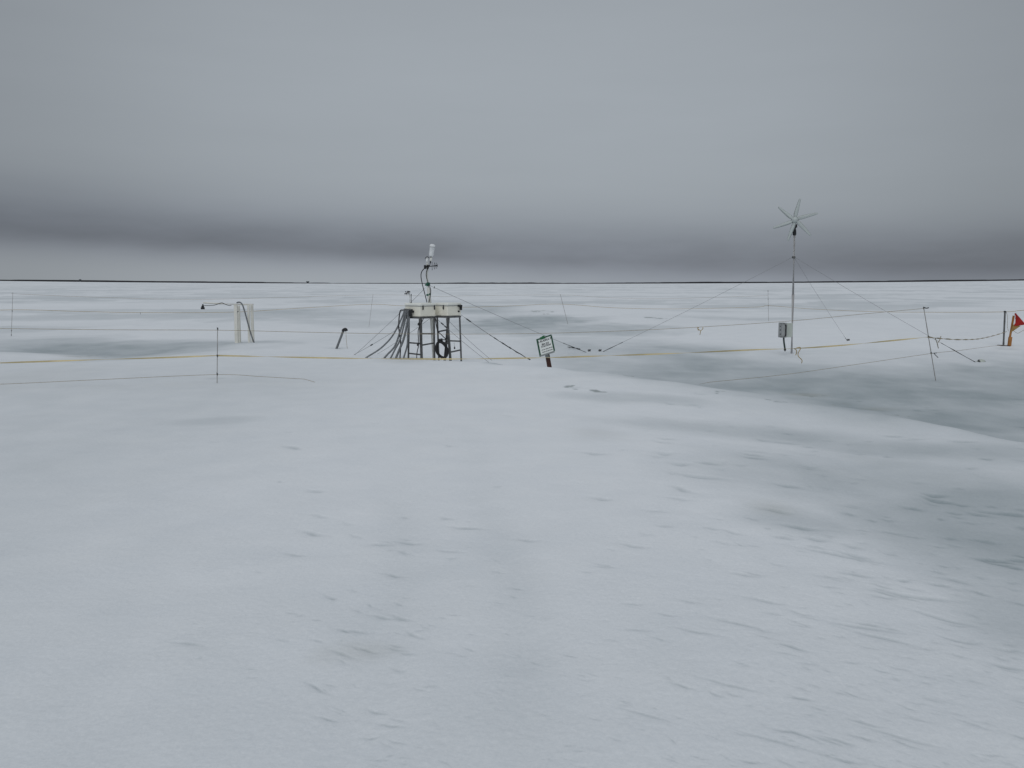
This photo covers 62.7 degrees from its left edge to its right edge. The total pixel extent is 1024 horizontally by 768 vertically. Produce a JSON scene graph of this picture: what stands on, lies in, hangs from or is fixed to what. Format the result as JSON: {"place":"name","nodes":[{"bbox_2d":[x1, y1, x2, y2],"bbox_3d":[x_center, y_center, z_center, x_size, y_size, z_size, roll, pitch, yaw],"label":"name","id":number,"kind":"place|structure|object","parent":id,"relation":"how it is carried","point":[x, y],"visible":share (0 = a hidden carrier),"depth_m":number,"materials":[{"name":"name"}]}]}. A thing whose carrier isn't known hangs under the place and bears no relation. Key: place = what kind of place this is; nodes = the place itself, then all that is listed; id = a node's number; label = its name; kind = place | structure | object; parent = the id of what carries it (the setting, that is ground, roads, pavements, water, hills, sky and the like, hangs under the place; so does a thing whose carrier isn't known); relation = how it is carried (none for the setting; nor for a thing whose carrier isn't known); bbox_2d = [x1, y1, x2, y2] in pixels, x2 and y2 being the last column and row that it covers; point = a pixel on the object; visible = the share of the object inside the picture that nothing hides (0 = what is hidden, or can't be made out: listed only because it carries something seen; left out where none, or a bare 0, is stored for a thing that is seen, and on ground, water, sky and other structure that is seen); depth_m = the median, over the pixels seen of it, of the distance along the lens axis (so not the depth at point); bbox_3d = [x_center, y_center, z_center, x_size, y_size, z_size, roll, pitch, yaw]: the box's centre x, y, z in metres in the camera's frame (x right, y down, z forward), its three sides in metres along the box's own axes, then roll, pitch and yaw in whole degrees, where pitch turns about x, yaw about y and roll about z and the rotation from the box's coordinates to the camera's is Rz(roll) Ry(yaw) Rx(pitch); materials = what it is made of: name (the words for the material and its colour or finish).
{"place":"outdoors","nodes":[
{"label":"outdoors","id":0,"kind":"place"},
{"bbox_2d":[0,281,1023,767],"bbox_3d":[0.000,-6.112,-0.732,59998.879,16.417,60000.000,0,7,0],"label":"ground","id":1,"kind":"structure","parent":0,"point":[594,557],"depth_m":5.96,"materials":[{"name":"white snow"}]},
{"bbox_2d":[216,328,217,381],"bbox_3d":[-5.030,-0.363,14.360,0.081,1.209,0.027,0,7,0],"label":"stake","id":2,"kind":"object","parent":1,"relation":"on","point":[217,355],"visible":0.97,"depth_m":14.34,"materials":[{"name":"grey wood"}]},
{"bbox_2d":[12,374,312,383],"bbox_3d":[-6.438,-0.005,13.997,6.536,0.225,0.165,-2,7,-13],"label":"cord","id":3,"kind":"object","parent":2,"relation":"attached to","point":[161,376],"visible":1,"depth_m":14.17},
{"bbox_2d":[0,331,1006,362],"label":"barrier tape","id":4,"kind":"object","parent":2,"relation":"attached to","point":[800,348],"visible":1,"depth_m":14.94,"materials":[{"name":"yellow plastic"}]},
{"bbox_2d":[201,302,254,342],"bbox_3d":[-8.179,-1.595,24.254,1.452,1.539,0.426,-3,7,-21],"label":"sensor frame","id":5,"kind":"object","parent":1,"relation":"on","point":[237,323],"visible":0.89,"depth_m":24.24,"materials":[{"name":"white metal"}]},
{"bbox_2d":[236,301,254,342],"bbox_3d":[-7.614,-1.701,24.141,0.576,1.330,0.058,1,7,8],"label":"conduit","id":6,"kind":"object","parent":5,"relation":"attached to","point":[247,321],"visible":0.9,"depth_m":24.11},
{"bbox_2d":[335,328,347,348],"bbox_3d":[-4.790,-1.126,23.392,0.471,0.875,0.086,0,7,0],"label":"vent pipe","id":7,"kind":"object","parent":1,"relation":"on","point":[341,335],"visible":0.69,"depth_m":23.35,"materials":[{"name":"plastic"}]},
{"bbox_2d":[354,316,487,361],"bbox_3d":[-2.251,-0.897,19.481,3.950,1.376,0.857,6,9,40],"label":"instrument stand","id":8,"kind":"object","parent":1,"relation":"on","point":[420,337],"visible":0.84,"depth_m":19.32,"materials":[{"name":"metal"}]},
{"bbox_2d":[416,319,422,357],"bbox_3d":[-2.077,-1.029,19.143,0.218,1.000,0.067,-4,8,-30],"label":"cable","id":9,"kind":"object","parent":8,"relation":"hanging from","point":[418,339],"visible":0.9,"depth_m":19.10,"materials":[{"name":"black rubber"}]},
{"bbox_2d":[404,303,435,318],"bbox_3d":[-2.140,-1.681,19.343,0.558,0.362,0.610,6,9,42],"label":"equipment box","id":10,"kind":"object","parent":8,"relation":"on","point":[422,309],"visible":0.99,"depth_m":19.17,"materials":[{"name":"metal"}]},
{"bbox_2d":[365,309,404,357],"bbox_3d":[-2.991,-1.098,19.312,1.097,1.243,0.067,-1,7,-7],"label":"conduit","id":11,"kind":"object","parent":10,"relation":"attached to","point":[389,338],"visible":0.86,"depth_m":19.32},
{"bbox_2d":[384,310,404,357],"bbox_3d":[-2.728,-1.082,19.299,0.652,1.224,0.069,-1,7,-8],"label":"conduit","id":12,"kind":"object","parent":10,"relation":"attached to","point":[389,352],"visible":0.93,"depth_m":19.30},
{"bbox_2d":[390,309,407,357],"bbox_3d":[-2.619,-1.092,19.283,0.504,1.267,0.066,-1,7,-6],"label":"conduit","id":13,"kind":"object","parent":10,"relation":"attached to","point":[401,333],"visible":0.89,"depth_m":19.28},
{"bbox_2d":[398,309,402,357],"bbox_3d":[-2.548,-1.039,19.353,0.198,1.356,0.091,-7,9,-44],"label":"conduit","id":14,"kind":"object","parent":10,"relation":"attached to","point":[399,329],"visible":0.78,"depth_m":19.29,"materials":[{"name":"plastic"}]},
{"bbox_2d":[395,310,407,357],"bbox_3d":[-2.555,-1.034,19.277,0.458,1.330,0.080,0,7,0],"label":"conduit","id":15,"kind":"object","parent":10,"relation":"attached to","point":[402,342],"visible":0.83,"depth_m":19.27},
{"bbox_2d":[403,309,410,357],"bbox_3d":[-2.435,-1.041,19.275,0.286,1.370,0.071,2,7,17],"label":"conduit","id":16,"kind":"object","parent":10,"relation":"attached to","point":[407,334],"visible":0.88,"depth_m":19.24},
{"bbox_2d":[356,244,584,357],"bbox_3d":[-0.562,-1.956,20.877,6.644,2.891,1.448,-3,8,-25],"label":"antenna mast","id":17,"kind":"object","parent":1,"relation":"on","point":[427,265],"visible":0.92,"depth_m":19.60,"materials":[{"name":"grey metal"}]},
{"bbox_2d":[436,316,530,360],"bbox_3d":[-0.731,-0.832,19.147,2.451,1.452,0.499,5,8,35],"label":"instrument stand","id":18,"kind":"object","parent":1,"relation":"on","point":[448,341],"visible":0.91,"depth_m":19.45,"materials":[{"name":"metal"}]},
{"bbox_2d":[435,338,448,357],"bbox_3d":[-1.609,-0.822,19.314,0.317,0.472,0.348,0,7,0],"label":"cable coil","id":19,"kind":"object","parent":18,"relation":"hanging from","point":[444,345],"visible":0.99,"depth_m":19.18,"materials":[{"name":"black rubber"}]},
{"bbox_2d":[435,302,461,315],"bbox_3d":[-1.481,-1.742,19.561,0.499,0.300,0.476,6,9,43],"label":"equipment box","id":20,"kind":"object","parent":18,"relation":"on","point":[448,309],"visible":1,"depth_m":19.44,"materials":[{"name":"metal"}]},
{"bbox_2d":[536,334,554,366],"bbox_3d":[0.720,-0.546,17.825,0.468,1.018,0.152,3,7,23],"label":"sign","id":21,"kind":"object","parent":1,"relation":"on","point":[545,345],"visible":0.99,"depth_m":17.78,"materials":[{"name":"white wood"}]},
{"bbox_2d":[603,198,974,361],"bbox_3d":[6.757,-2.751,23.226,8.718,4.491,6.995,0,7,0],"label":"wind turbine","id":22,"kind":"object","parent":1,"relation":"on","point":[794,220],"visible":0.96,"depth_m":22.20,"materials":[{"name":"metal"}]},
{"bbox_2d":[778,322,792,350],"bbox_3d":[7.303,-1.255,22.468,0.384,0.771,0.240,0,7,0],"label":"control cabinet","id":23,"kind":"object","parent":22,"relation":"attached to","point":[785,330],"visible":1,"depth_m":22.44,"materials":[{"name":"grey plastic"}]},
{"bbox_2d":[923,307,935,380],"bbox_3d":[8.075,-0.651,16.218,0.393,1.676,0.030,0,7,0],"label":"stake","id":24,"kind":"object","parent":1,"relation":"on","point":[929,344],"visible":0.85,"depth_m":16.20,"materials":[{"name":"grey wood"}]},
{"bbox_2d":[0,307,928,333],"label":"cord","id":25,"kind":"object","parent":24,"relation":"attached to","point":[524,333],"visible":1,"depth_m":15.09,"materials":[{"name":"fabric"}]},
{"bbox_2d":[1002,311,1006,345],"bbox_3d":[14.516,-1.515,24.818,0.096,1.288,0.078,0,7,0],"label":"stake","id":26,"kind":"object","parent":1,"relation":"on","point":[1004,322],"visible":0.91,"depth_m":24.80,"materials":[{"name":"metal"}]},
{"bbox_2d":[702,345,998,383],"bbox_3d":[9.764,-0.676,19.229,14.756,0.577,2.649,-6,9,-39],"label":"cord","id":27,"kind":"object","parent":26,"relation":"attached to","point":[854,364],"visible":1,"depth_m":15.99,"materials":[{"name":"fabric"}]},
{"bbox_2d":[1007,313,1023,345],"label":"flag post","id":28,"kind":"object","parent":1,"relation":"on","point":[1017,321],"visible":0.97,"depth_m":24.74,"materials":[{"name":"orange wood"}]},
{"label":"stake","id":29,"kind":"object","parent":1,"relation":"on","visible":0},
{"bbox_2d":[28,294,767,298],"bbox_3d":[-2.726,-3.716,35.478,31.694,0.369,2.076,-3,7,-22],"label":"cord","id":30,"kind":"object","parent":29,"relation":"attached to","point":[412,295],"visible":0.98,"depth_m":35.89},
{"bbox_2d":[47,304,1023,313],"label":"cord","id":31,"kind":"object","parent":29,"relation":"attached to","point":[397,305],"visible":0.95,"depth_m":33.30,"materials":[{"name":"fabric"}]},
{"bbox_2d":[0,279,1023,283],"bbox_3d":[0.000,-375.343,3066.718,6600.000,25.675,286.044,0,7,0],"label":"shore","id":32,"kind":"structure","parent":0,"point":[517,283],"depth_m":2989.13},
{"bbox_2d":[0,0,1023,282],"label":"sky","id":33,"kind":"structure","parent":0,"point":[296,141],"materials":[{"name":"grey"}]}
]}

